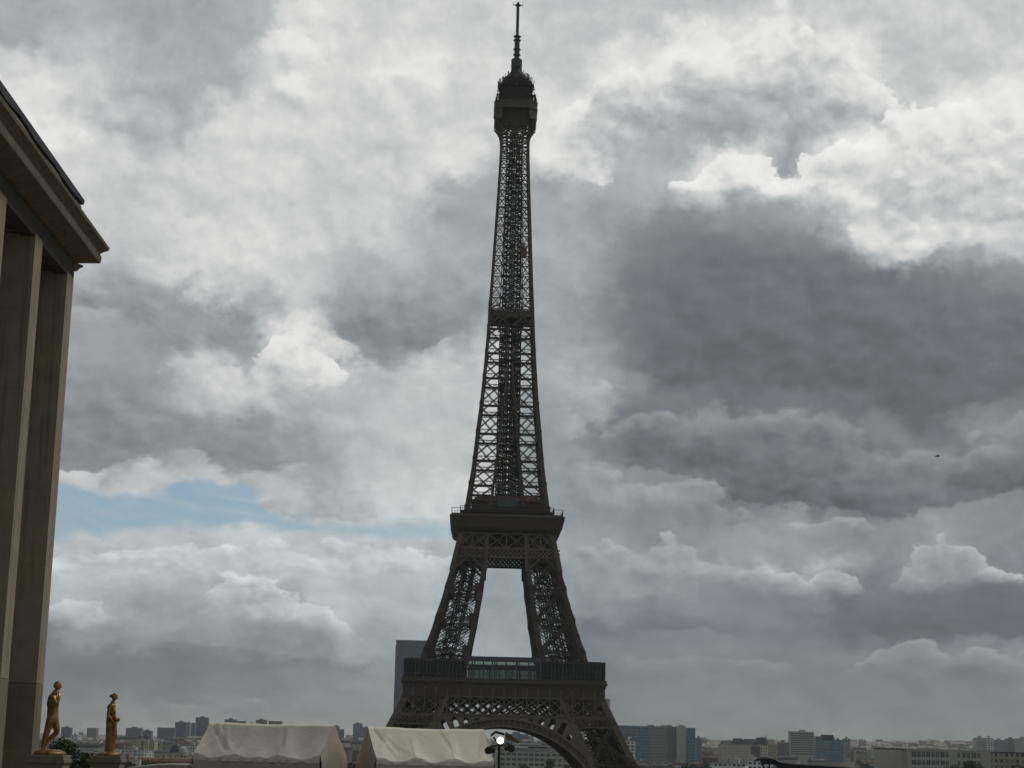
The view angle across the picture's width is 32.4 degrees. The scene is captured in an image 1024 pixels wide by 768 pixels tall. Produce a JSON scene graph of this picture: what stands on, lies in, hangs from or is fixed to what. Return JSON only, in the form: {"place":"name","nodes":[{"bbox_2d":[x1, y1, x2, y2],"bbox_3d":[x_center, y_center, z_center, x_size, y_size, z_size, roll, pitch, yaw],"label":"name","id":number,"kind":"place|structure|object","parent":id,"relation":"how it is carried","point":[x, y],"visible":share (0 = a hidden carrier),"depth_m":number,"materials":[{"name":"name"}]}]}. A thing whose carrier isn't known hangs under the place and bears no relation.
{"place":"outdoors","nodes":[
{"label":"outdoors","id":0,"kind":"place"},
{"bbox_2d":[26,755,71,767],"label":"stone pedestal","id":1,"kind":"object","parent":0,"point":[48,761],"visible":0.98,"depth_m":65.44,"materials":[{"name":"stone"}]},
{"bbox_2d":[33,681,65,754],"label":"gilded statue","id":2,"kind":"object","parent":1,"relation":"on","point":[52,718],"visible":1,"depth_m":66.26,"materials":[{"name":"gold metal"}]},
{"bbox_2d":[0,80,109,767],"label":"stone palace","id":3,"kind":"structure","parent":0,"point":[51,238],"depth_m":76.80,"materials":[{"name":"stone"}]},
{"bbox_2d":[89,755,126,767],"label":"stone pedestal","id":4,"kind":"object","parent":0,"point":[95,761],"visible":0.98,"depth_m":77.17,"materials":[{"name":"stone"}]},
{"bbox_2d":[96,693,120,755],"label":"gilded statue","id":5,"kind":"object","parent":4,"relation":"on","point":[112,719],"visible":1,"depth_m":77.86,"materials":[{"name":"gold metal"}]},
{"bbox_2d":[127,763,192,767],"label":"stall awning","id":6,"kind":"object","parent":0,"point":[174,765],"visible":1,"depth_m":81.72,"materials":[{"name":"white fabric"}]},
{"bbox_2d":[192,722,347,767],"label":"marquee tent","id":7,"kind":"object","parent":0,"point":[233,745],"visible":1,"depth_m":93.23,"materials":[{"name":"beige fabric"}]},
{"bbox_2d":[355,726,494,767],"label":"marquee tent","id":8,"kind":"object","parent":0,"point":[389,747],"visible":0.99,"depth_m":93.46,"materials":[{"name":"beige fabric"}]},
{"bbox_2d":[485,731,518,767],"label":"floodlight mast","id":9,"kind":"object","parent":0,"point":[508,747],"visible":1,"depth_m":58.69,"materials":[{"name":"grey metal"}]},
{"bbox_2d":[0,0,1023,741],"label":"sky","id":10,"kind":"structure","parent":0,"point":[778,245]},
{"bbox_2d":[754,757,859,767],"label":"stall awning","id":11,"kind":"object","parent":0,"point":[769,761],"visible":1,"depth_m":60.87,"materials":[{"name":"black fabric"}]},
{"bbox_3d":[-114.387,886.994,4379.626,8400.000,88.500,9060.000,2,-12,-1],"label":"ground","id":12,"kind":"structure","parent":0,"visible":0},
{"bbox_2d":[46,737,81,767],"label":"tree","id":13,"kind":"object","parent":12,"relation":"on","point":[65,745],"visible":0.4,"depth_m":114.78,"materials":[{"name":"green plant"}]},
{"bbox_2d":[61,726,72,738],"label":"tower","id":14,"kind":"structure","parent":12,"relation":"on","point":[66,731],"depth_m":3900.94,"materials":[{"name":"grey concrete"}]},
{"bbox_2d":[71,732,81,742],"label":"modern block","id":15,"kind":"structure","parent":12,"relation":"on","point":[75,736],"depth_m":3174.14,"materials":[{"name":"concrete"}]},
{"bbox_2d":[70,750,94,767],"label":"tree","id":16,"kind":"object","parent":12,"relation":"on","point":[83,762],"visible":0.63,"depth_m":124.08,"materials":[{"name":"green plant"}]},
{"bbox_2d":[75,749,93,759],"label":"modern block","id":17,"kind":"structure","parent":12,"relation":"on","point":[89,751],"depth_m":1544.20,"materials":[{"name":"concrete"}]},
{"bbox_2d":[72,741,103,749],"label":"apartment block","id":18,"kind":"structure","parent":12,"relation":"on","point":[83,745],"depth_m":2029.91,"materials":[{"name":"stone"}]},
{"bbox_2d":[74,737,102,743],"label":"modern block","id":19,"kind":"structure","parent":12,"relation":"on","point":[86,740],"depth_m":2577.63,"materials":[{"name":"concrete"}]},
{"bbox_2d":[86,728,98,739],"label":"tower","id":20,"kind":"structure","parent":12,"relation":"on","point":[92,732],"depth_m":3938.18,"materials":[{"name":"grey concrete"}]},
{"bbox_2d":[92,747,121,754],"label":"modern block","id":21,"kind":"structure","parent":12,"relation":"on","point":[97,750],"depth_m":2002.95,"materials":[{"name":"concrete"}]},
{"bbox_2d":[116,735,123,741],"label":"apartment block","id":22,"kind":"structure","parent":12,"relation":"on","point":[120,738],"depth_m":3145.80,"materials":[{"name":"stone"}]},
{"bbox_2d":[114,741,131,748],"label":"brick block","id":23,"kind":"structure","parent":12,"relation":"on","point":[118,745],"depth_m":2592.38,"materials":[{"name":"grey brick"}]},
{"bbox_2d":[124,761,135,767],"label":"tree","id":24,"kind":"object","parent":12,"relation":"on","point":[127,764],"visible":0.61,"depth_m":184.59,"materials":[{"name":"green plant"}]},
{"bbox_2d":[120,735,142,742],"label":"apartment block","id":25,"kind":"structure","parent":12,"relation":"on","point":[128,739],"depth_m":3176.20,"materials":[{"name":"stone"}]},
{"bbox_2d":[126,727,142,735],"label":"tower","id":26,"kind":"structure","parent":12,"relation":"on","point":[134,731],"depth_m":3976.89,"materials":[{"name":"grey concrete"}]},
{"bbox_2d":[129,756,140,765],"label":"modern block","id":27,"kind":"structure","parent":12,"relation":"on","point":[137,762],"depth_m":767.22,"materials":[{"name":"concrete"}]},
{"bbox_2d":[122,746,153,757],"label":"modern block","id":28,"kind":"structure","parent":12,"relation":"on","point":[133,750],"depth_m":1537.88,"materials":[{"name":"concrete"}]},
{"bbox_2d":[132,733,157,749],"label":"twin domed church","id":29,"kind":"structure","parent":12,"relation":"on","point":[145,743],"depth_m":2242.32,"materials":[{"name":"stone"}]},
{"bbox_2d":[140,760,152,765],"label":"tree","id":30,"kind":"object","parent":12,"relation":"on","point":[149,763],"visible":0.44,"depth_m":252.82,"materials":[{"name":"green plant"}]},
{"bbox_2d":[143,729,152,738],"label":"tower","id":31,"kind":"structure","parent":12,"relation":"on","point":[149,733],"depth_m":4013.29,"materials":[{"name":"grey concrete"}]},
{"bbox_2d":[152,738,163,749],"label":"modern block","id":32,"kind":"structure","parent":12,"relation":"on","point":[161,743],"depth_m":3142.73,"materials":[{"name":"concrete"}]},
{"bbox_2d":[127,753,191,767],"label":"brick block","id":33,"kind":"structure","parent":12,"relation":"on","point":[157,760],"depth_m":984.38,"materials":[{"name":"brown brick"}]},
{"bbox_2d":[153,749,169,757],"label":"apartment block","id":34,"kind":"structure","parent":12,"relation":"on","point":[158,753],"depth_m":2006.88,"materials":[{"name":"grey concrete"}]},
{"bbox_2d":[157,727,175,740],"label":"tower","id":35,"kind":"structure","parent":12,"relation":"on","point":[167,734],"depth_m":4050.13,"materials":[{"name":"grey concrete"}]},
{"bbox_2d":[163,739,173,750],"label":"apartment block","id":36,"kind":"structure","parent":12,"relation":"on","point":[167,745],"depth_m":2577.13,"materials":[{"name":"grey concrete"}]},
{"bbox_2d":[169,741,180,758],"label":"domed turret","id":37,"kind":"object","parent":12,"relation":"on","point":[174,750],"visible":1,"depth_m":1117.32,"materials":[{"name":"stone"}]},
{"bbox_2d":[171,737,184,743],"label":"apartment block","id":38,"kind":"structure","parent":12,"relation":"on","point":[180,739],"depth_m":3178.58,"materials":[{"name":"stone"}]},
{"bbox_2d":[163,751,193,758],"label":"modern block","id":39,"kind":"structure","parent":12,"relation":"on","point":[190,754],"depth_m":1543.11,"materials":[{"name":"concrete"}]},
{"bbox_2d":[175,721,187,738],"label":"tower","id":40,"kind":"structure","parent":12,"relation":"on","point":[181,727],"depth_m":4089.35,"materials":[{"name":"grey concrete"}]},
{"bbox_2d":[177,744,188,758],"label":"domed turret","id":41,"kind":"object","parent":12,"relation":"on","point":[183,752],"visible":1,"depth_m":1117.55,"materials":[{"name":"stone"}]},
{"bbox_2d":[175,739,196,744],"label":"brick block","id":42,"kind":"structure","parent":12,"relation":"on","point":[184,742],"depth_m":2546.39,"materials":[{"name":"grey brick"}]},
{"bbox_2d":[180,741,197,751],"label":"modern block","id":43,"kind":"structure","parent":12,"relation":"on","point":[191,747],"depth_m":2022.56,"materials":[{"name":"concrete"}]},
{"bbox_2d":[187,721,191,735],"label":"tower","id":44,"kind":"structure","parent":12,"relation":"on","point":[189,729],"depth_m":4126.72,"materials":[{"name":"grey concrete"}]},
{"bbox_2d":[191,723,196,735],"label":"tower","id":45,"kind":"structure","parent":12,"relation":"on","point":[193,728],"depth_m":4162.66,"materials":[{"name":"grey concrete"}]},
{"bbox_2d":[196,716,208,735],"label":"tower","id":46,"kind":"structure","parent":12,"relation":"on","point":[202,722],"depth_m":4200.50,"materials":[{"name":"grey concrete"}]},
{"bbox_2d":[225,718,236,722],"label":"tower","id":47,"kind":"structure","parent":12,"relation":"on","point":[231,720],"depth_m":4240.65,"materials":[{"name":"grey concrete"}]},
{"bbox_2d":[256,719,266,723],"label":"tower","id":48,"kind":"structure","parent":12,"relation":"on","point":[261,721],"depth_m":4350.53,"materials":[{"name":"grey concrete"}]},
{"bbox_2d":[269,721,282,723],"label":"tower","id":49,"kind":"structure","parent":12,"relation":"on","point":[275,722],"depth_m":4387.33,"materials":[{"name":"grey concrete"}]},
{"bbox_2d":[336,725,339,735],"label":"tower","id":50,"kind":"structure","parent":12,"relation":"on","point":[338,728],"depth_m":4461.24,"materials":[{"name":"grey concrete"}]},
{"bbox_2d":[339,729,343,739],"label":"tower","id":51,"kind":"structure","parent":12,"relation":"on","point":[341,736],"depth_m":4494.76,"materials":[{"name":"grey concrete"}]},
{"bbox_2d":[339,738,349,746],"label":"apartment block","id":52,"kind":"structure","parent":12,"relation":"on","point":[345,743],"depth_m":3135.05,"materials":[{"name":"stone"}]},
{"bbox_2d":[343,746,353,760],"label":"brick block","id":53,"kind":"structure","parent":12,"relation":"on","point":[347,750],"depth_m":2606.87,"materials":[{"name":"brown brick"}]},
{"bbox_2d":[347,761,355,767],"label":"tree","id":54,"kind":"object","parent":12,"relation":"on","point":[353,765],"visible":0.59,"depth_m":321.52,"materials":[{"name":"green plant"}]},
{"bbox_2d":[350,746,360,761],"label":"apartment block","id":55,"kind":"structure","parent":12,"relation":"on","point":[351,749],"depth_m":2600.82,"materials":[{"name":"grey concrete"}]},
{"bbox_2d":[352,747,359,761],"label":"brick block","id":56,"kind":"structure","parent":12,"relation":"on","point":[354,754],"depth_m":2043.23,"materials":[{"name":"brown brick"}]},
{"bbox_2d":[350,740,362,747],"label":"apartment block","id":57,"kind":"structure","parent":12,"relation":"on","point":[355,744],"depth_m":3176.43,"materials":[{"name":"stone"}]},
{"bbox_2d":[353,722,362,739],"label":"tower","id":58,"kind":"structure","parent":12,"relation":"on","point":[357,730],"depth_m":4533.39,"materials":[{"name":"grey concrete"}]},
{"bbox_2d":[362,726,366,737],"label":"tower","id":59,"kind":"structure","parent":12,"relation":"on","point":[364,731],"depth_m":4569.54,"materials":[{"name":"grey concrete"}]},
{"bbox_2d":[393,640,427,727],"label":"office tower","id":60,"kind":"structure","parent":12,"relation":"on","point":[409,649],"depth_m":3259.14,"materials":[{"name":"grey metal"}]},
{"bbox_2d":[494,746,503,762],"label":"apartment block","id":61,"kind":"structure","parent":12,"relation":"on","point":[495,754],"depth_m":2634.54,"materials":[{"name":"grey concrete"}]},
{"bbox_2d":[40,731,972,758],"bbox_3d":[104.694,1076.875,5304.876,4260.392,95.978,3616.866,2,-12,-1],"label":"distant city","id":62,"kind":"object","parent":12,"relation":"on","point":[919,744],"visible":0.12,"depth_m":4386.75},
{"bbox_2d":[386,2,638,767],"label":"lattice tower","id":63,"kind":"structure","parent":12,"relation":"on","point":[500,529],"depth_m":635.46,"materials":[{"name":"brown metal"}]},
{"bbox_2d":[505,732,528,744],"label":"glass slab","id":64,"kind":"structure","parent":12,"relation":"on","point":[518,736],"depth_m":2550.38,"materials":[{"name":"grey glass"}]},
{"bbox_2d":[514,739,540,748],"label":"pale block","id":65,"kind":"structure","parent":12,"relation":"on","point":[524,743],"depth_m":1666.34,"materials":[{"name":"grey concrete"}]},
{"bbox_2d":[500,746,582,767],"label":"building","id":66,"kind":"structure","parent":12,"relation":"on","point":[534,756],"depth_m":1224.31,"materials":[{"name":"concrete"}]},
{"bbox_2d":[544,759,554,767],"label":"tree","id":67,"kind":"object","parent":12,"relation":"on","point":[549,762],"visible":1,"depth_m":1124.21,"materials":[{"name":"green plant"}]},
{"bbox_2d":[625,737,635,758],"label":"white block","id":68,"kind":"structure","parent":12,"relation":"on","point":[630,743],"depth_m":1472.39,"materials":[{"name":"white concrete"}]},
{"bbox_2d":[635,761,650,767],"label":"apartment block","id":69,"kind":"structure","parent":12,"relation":"on","point":[647,764],"depth_m":1568.34,"materials":[{"name":"stone"}]},
{"bbox_2d":[618,725,694,764],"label":"office complex","id":70,"kind":"structure","parent":12,"relation":"on","point":[664,744],"depth_m":2063.12,"materials":[{"name":"teal glass"}]},
{"bbox_2d":[652,762,668,767],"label":"apartment block","id":71,"kind":"structure","parent":12,"relation":"on","point":[661,765],"depth_m":1576.10,"materials":[{"name":"grey concrete"}]},
{"bbox_2d":[667,762,691,767],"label":"apartment block","id":72,"kind":"structure","parent":12,"relation":"on","point":[671,765],"depth_m":1257.06,"materials":[{"name":"grey concrete"}]},
{"bbox_2d":[679,763,695,767],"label":"tree","id":73,"kind":"object","parent":12,"relation":"on","point":[692,765],"visible":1,"depth_m":547.70,"materials":[{"name":"green plant"}]},
{"bbox_2d":[674,759,702,767],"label":"brick block","id":74,"kind":"structure","parent":12,"relation":"on","point":[699,764],"depth_m":1589.23,"materials":[{"name":"brown brick"}]},
{"bbox_2d":[695,736,701,761],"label":"teal block","id":75,"kind":"structure","parent":12,"relation":"on","point":[698,748],"depth_m":2259.27,"materials":[{"name":"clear glass"}]},
{"bbox_2d":[702,749,713,755],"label":"brick block","id":76,"kind":"structure","parent":12,"relation":"on","point":[705,752],"depth_m":2628.71,"materials":[{"name":"brown brick"}]},
{"bbox_2d":[702,754,717,767],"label":"brick block","id":77,"kind":"structure","parent":12,"relation":"on","point":[707,760],"depth_m":2034.14,"materials":[{"name":"brown brick"}]},
{"bbox_2d":[717,757,739,762],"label":"apartment block","id":78,"kind":"structure","parent":12,"relation":"on","point":[723,761],"depth_m":1553.60,"materials":[{"name":"grey concrete"}]},
{"bbox_2d":[709,757,748,767],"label":"modern block","id":79,"kind":"structure","parent":12,"relation":"on","point":[734,762],"depth_m":1224.18,"materials":[{"name":"concrete"}]},
{"bbox_2d":[720,738,767,759],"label":"long building","id":80,"kind":"structure","parent":12,"relation":"on","point":[738,748],"depth_m":1965.75,"materials":[{"name":"stone"}]},
{"bbox_2d":[751,743,759,757],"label":"dark block","id":81,"kind":"structure","parent":12,"relation":"on","point":[755,750],"depth_m":1670.85,"materials":[{"name":"grey"}]},
{"bbox_2d":[740,754,772,767],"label":"modern block","id":82,"kind":"structure","parent":12,"relation":"on","point":[751,762],"depth_m":1292.78,"materials":[{"name":"concrete"}]},
{"bbox_2d":[768,741,777,760],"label":"pale block","id":83,"kind":"structure","parent":12,"relation":"on","point":[773,750],"depth_m":1867.95,"materials":[{"name":"stone"}]},
{"bbox_2d":[777,740,788,755],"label":"grey block","id":84,"kind":"structure","parent":12,"relation":"on","point":[783,747],"depth_m":2261.92,"materials":[{"name":"grey concrete"}]},
{"bbox_2d":[778,754,799,762],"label":"apartment block","id":85,"kind":"structure","parent":12,"relation":"on","point":[790,759],"depth_m":2044.16,"materials":[{"name":"grey concrete"}]},
{"bbox_2d":[788,730,813,763],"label":"slab block","id":86,"kind":"structure","parent":12,"relation":"on","point":[800,742],"depth_m":2361.75,"materials":[{"name":"concrete"}]},
{"bbox_2d":[807,757,827,764],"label":"apartment block","id":87,"kind":"structure","parent":12,"relation":"on","point":[824,761],"depth_m":1993.92,"materials":[{"name":"grey concrete"}]},
{"bbox_2d":[813,735,843,763],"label":"teal offices","id":88,"kind":"structure","parent":12,"relation":"on","point":[830,748],"depth_m":2214.47,"materials":[{"name":"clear glass"}]},
{"bbox_2d":[842,737,850,761],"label":"pale block","id":89,"kind":"structure","parent":12,"relation":"on","point":[847,746],"depth_m":2657.59,"materials":[{"name":"grey concrete"}]},
{"bbox_2d":[842,758,852,766],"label":"modern block","id":90,"kind":"structure","parent":12,"relation":"on","point":[847,763],"depth_m":790.52,"materials":[{"name":"concrete"}]},
{"bbox_2d":[851,747,854,761],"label":"brick block","id":91,"kind":"structure","parent":12,"relation":"on","point":[852,755],"depth_m":3162.50,"materials":[{"name":"brown brick"}]},
{"bbox_2d":[851,745,865,761],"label":"apartment block","id":92,"kind":"structure","parent":12,"relation":"on","point":[860,748],"depth_m":3225.41,"materials":[{"name":"grey concrete"}]},
{"bbox_2d":[856,749,867,760],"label":"apartment block","id":93,"kind":"structure","parent":12,"relation":"on","point":[861,755],"depth_m":2581.36,"materials":[{"name":"grey concrete"}]},
{"bbox_2d":[855,758,873,766],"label":"brick block","id":94,"kind":"structure","parent":12,"relation":"on","point":[859,762],"depth_m":1992.08,"materials":[{"name":"brown brick"}]},
{"bbox_2d":[860,763,870,767],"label":"tree","id":95,"kind":"object","parent":12,"relation":"on","point":[866,764],"visible":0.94,"depth_m":638.60,"materials":[{"name":"green plant"}]},
{"bbox_2d":[871,743,885,757],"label":"modern block","id":96,"kind":"structure","parent":12,"relation":"on","point":[872,751],"depth_m":2600.69,"materials":[{"name":"concrete"}]},
{"bbox_2d":[873,748,906,767],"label":"blank office","id":97,"kind":"structure","parent":12,"relation":"on","point":[889,757],"depth_m":890.66,"materials":[{"name":"concrete"}]},
{"bbox_2d":[904,749,991,767],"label":"long office","id":98,"kind":"structure","parent":12,"relation":"on","point":[926,758],"depth_m":886.18,"materials":[{"name":"concrete"}]},
{"bbox_2d":[944,763,961,767],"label":"tree","id":99,"kind":"object","parent":12,"relation":"on","point":[953,766],"visible":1,"depth_m":678.68,"materials":[{"name":"green plant"}]},
{"bbox_2d":[962,760,982,767],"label":"tree","id":100,"kind":"object","parent":12,"relation":"on","point":[971,764],"visible":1,"depth_m":688.38,"materials":[{"name":"green plant"}]},
{"bbox_2d":[973,736,984,750],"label":"tall pale block","id":101,"kind":"structure","parent":12,"relation":"on","point":[978,743],"depth_m":2270.14,"materials":[{"name":"concrete"}]},
{"bbox_2d":[984,736,993,751],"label":"white balcony block","id":102,"kind":"structure","parent":12,"relation":"on","point":[988,743],"depth_m":2260.05,"materials":[{"name":"white concrete"}]},
{"bbox_2d":[994,738,1004,751],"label":"hazy block","id":103,"kind":"structure","parent":12,"relation":"on","point":[999,744],"depth_m":3058.87,"materials":[{"name":"grey concrete"}]},
{"bbox_2d":[991,752,1023,767],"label":"grey building","id":104,"kind":"structure","parent":12,"relation":"on","point":[1004,759],"depth_m":916.32,"materials":[{"name":"stone"}]},
{"bbox_2d":[1005,737,1014,751],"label":"hazy block","id":105,"kind":"structure","parent":12,"relation":"on","point":[1009,743],"depth_m":2961.46,"materials":[{"name":"grey concrete"}]},
{"bbox_2d":[1014,737,1023,751],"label":"pale block","id":106,"kind":"structure","parent":12,"relation":"on","point":[1018,745],"depth_m":2468.80,"materials":[{"name":"concrete"}]}
]}

